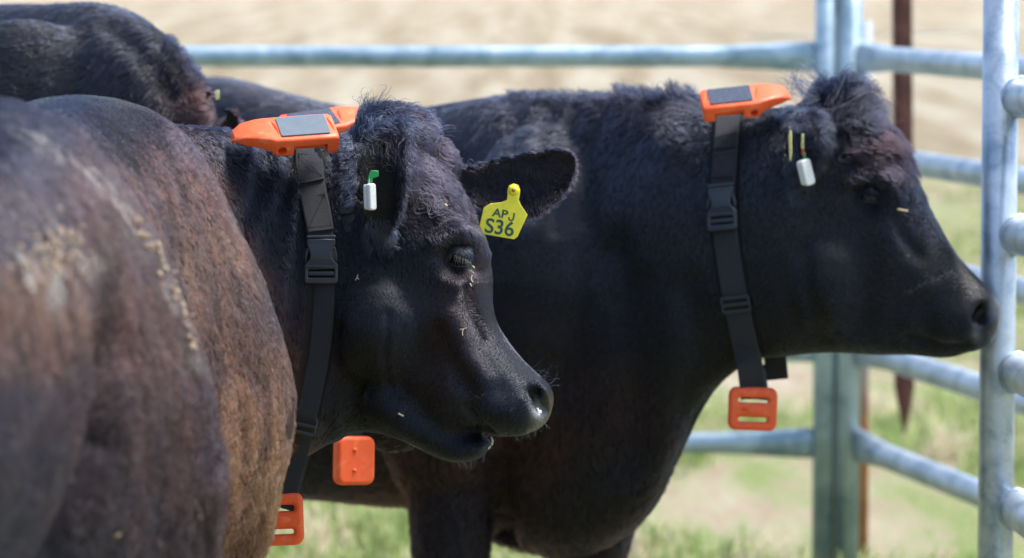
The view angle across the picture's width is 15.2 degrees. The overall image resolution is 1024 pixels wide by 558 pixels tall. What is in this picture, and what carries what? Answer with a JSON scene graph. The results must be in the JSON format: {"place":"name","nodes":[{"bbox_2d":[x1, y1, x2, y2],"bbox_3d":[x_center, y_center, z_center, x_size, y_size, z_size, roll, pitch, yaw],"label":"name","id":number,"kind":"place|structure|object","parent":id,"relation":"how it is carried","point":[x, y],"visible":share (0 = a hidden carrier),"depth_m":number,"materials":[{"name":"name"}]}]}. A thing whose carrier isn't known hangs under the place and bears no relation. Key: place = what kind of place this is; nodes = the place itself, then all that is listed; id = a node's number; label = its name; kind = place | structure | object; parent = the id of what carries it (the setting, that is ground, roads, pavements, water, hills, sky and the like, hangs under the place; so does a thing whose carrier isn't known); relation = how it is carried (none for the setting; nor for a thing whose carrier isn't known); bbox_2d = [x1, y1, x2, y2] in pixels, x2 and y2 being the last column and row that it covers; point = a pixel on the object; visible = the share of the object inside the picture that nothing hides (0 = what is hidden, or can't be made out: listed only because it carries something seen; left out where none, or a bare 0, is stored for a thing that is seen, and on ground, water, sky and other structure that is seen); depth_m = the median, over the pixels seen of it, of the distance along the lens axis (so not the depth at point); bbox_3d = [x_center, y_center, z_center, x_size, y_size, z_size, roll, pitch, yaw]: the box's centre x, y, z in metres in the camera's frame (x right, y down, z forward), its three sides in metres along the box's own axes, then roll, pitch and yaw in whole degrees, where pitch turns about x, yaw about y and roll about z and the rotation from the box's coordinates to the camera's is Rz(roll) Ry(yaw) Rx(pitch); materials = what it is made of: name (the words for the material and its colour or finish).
{"place":"outdoors","nodes":[
{"label":"outdoors","id":0,"kind":"place"},
{"bbox_2d":[0,0,1023,557],"bbox_3d":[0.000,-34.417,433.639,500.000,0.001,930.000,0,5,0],"label":"ground","id":1,"kind":"structure","parent":0,"point":[726,494],"depth_m":52.05,"materials":[{"name":"beige soil"}]},
{"bbox_2d":[0,1,246,129],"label":"cow","id":2,"kind":"object","parent":1,"relation":"on","point":[85,48],"visible":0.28,"depth_m":6.78},
{"bbox_2d":[215,90,219,99],"bbox_3d":[-0.508,-0.317,6.620,0.009,0.018,0.005,0,5,0],"label":"ear tag","id":3,"kind":"object","parent":2,"relation":"attached to","point":[217,97],"visible":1,"depth_m":6.62,"materials":[{"name":"yellow plastic"}]},
{"bbox_2d":[0,85,579,557],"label":"cow","id":4,"kind":"object","parent":1,"relation":"on","point":[156,305],"visible":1,"depth_m":5.09},
{"bbox_2d":[230,114,338,545],"bbox_3d":[-0.340,0.075,5.854,0.164,0.658,0.248,0,5,0],"label":"collar","id":5,"kind":"object","parent":4,"relation":"attached to","point":[303,136],"visible":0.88,"depth_m":5.76,"materials":[{"name":"black fabric"}]},
{"bbox_2d":[363,170,378,209],"bbox_3d":[-0.204,-0.130,5.604,0.020,0.058,0.019,-4,6,-40],"label":"ear tag","id":6,"kind":"object","parent":4,"relation":"attached to","point":[369,190],"visible":1,"depth_m":5.60,"materials":[{"name":"white plastic"}]},
{"bbox_2d":[488,436,493,448],"bbox_3d":[-0.033,0.247,5.791,0.010,0.020,0.008,0,5,0],"label":"saliva","id":7,"kind":"object","parent":4,"relation":"attached to","point":[491,438],"visible":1,"depth_m":5.79,"materials":[{"name":"white"}]},
{"bbox_2d":[480,184,526,238],"bbox_3d":[-0.014,-0.105,5.899,0.075,0.085,0.038,0,5,0],"label":"ear tag","id":8,"kind":"object","parent":4,"relation":"attached to","point":[506,218],"visible":0.99,"depth_m":5.88,"materials":[{"name":"yellow plastic"}]},
{"bbox_2d":[362,432,415,452],"bbox_3d":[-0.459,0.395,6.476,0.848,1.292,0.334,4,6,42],"label":"cow","id":9,"kind":"object","parent":1,"relation":"on","point":[388,444],"depth_m":6.27},
{"bbox_2d":[279,106,374,484],"bbox_3d":[-0.301,0.021,6.308,0.156,0.612,0.278,0,5,0],"label":"collar","id":10,"kind":"object","parent":9,"relation":"attached to","point":[353,458],"visible":0.33,"depth_m":6.21,"materials":[{"name":"orange plastic"}]},
{"bbox_2d":[184,0,838,557],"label":"fence panel","id":11,"kind":"object","parent":1,"relation":"on","point":[816,442],"visible":0.36,"depth_m":9.47,"materials":[{"name":"metal"}]},
{"bbox_2d":[205,58,999,557],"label":"cow","id":12,"kind":"object","parent":1,"relation":"on","point":[609,314],"visible":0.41,"depth_m":6.75},
{"bbox_2d":[699,84,790,430],"bbox_3d":[0.407,-0.042,6.742,0.165,0.604,0.254,0,5,0],"label":"collar","id":13,"kind":"object","parent":12,"relation":"attached to","point":[723,109],"visible":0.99,"depth_m":6.64,"materials":[{"name":"black fabric"}]},
{"bbox_2d":[788,130,791,160],"bbox_3d":[0.475,-0.228,6.550,0.006,0.054,0.008,0,5,0],"label":"ear tag","id":14,"kind":"object","parent":12,"relation":"attached to","point":[790,144],"visible":1,"depth_m":6.55,"materials":[{"name":"yellow plastic"}]},
{"bbox_2d":[797,134,814,185],"bbox_3d":[0.501,-0.204,6.562,0.029,0.089,0.021,-3,6,-35],"label":"ear tag","id":15,"kind":"object","parent":12,"relation":"attached to","point":[805,171],"visible":1,"depth_m":6.56,"materials":[{"name":"white plastic"}]},
{"bbox_2d":[858,21,871,556],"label":"pipe post","id":16,"kind":"object","parent":1,"relation":"on","point":[864,404],"visible":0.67,"depth_m":9.61,"materials":[{"name":"brown metal"}]},
{"bbox_2d":[892,0,913,432],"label":"star picket","id":17,"kind":"object","parent":1,"relation":"on","point":[902,88],"visible":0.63,"depth_m":9.94,"materials":[{"name":"brown metal"}]},
{"bbox_2d":[749,30,1023,35],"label":"wire fence","id":18,"kind":"object","parent":17,"relation":"attached to","point":[875,33],"visible":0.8,"depth_m":9.98,"materials":[{"name":"metal"}]},
{"bbox_2d":[835,0,1023,557],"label":"fence panel","id":19,"kind":"object","parent":1,"relation":"on","point":[855,445],"visible":0.52,"depth_m":9.14,"materials":[{"name":"metal"}]},
{"bbox_2d":[977,0,1023,557],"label":"fence panel","id":20,"kind":"object","parent":1,"relation":"on","point":[1000,496],"visible":1,"depth_m":6.69,"materials":[{"name":"metal"}]},
{"bbox_2d":[266,180,1023,557],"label":"grass","id":21,"kind":"structure","parent":0,"point":[940,434],"depth_m":11.71,"materials":[{"name":"green plant"}]}
]}

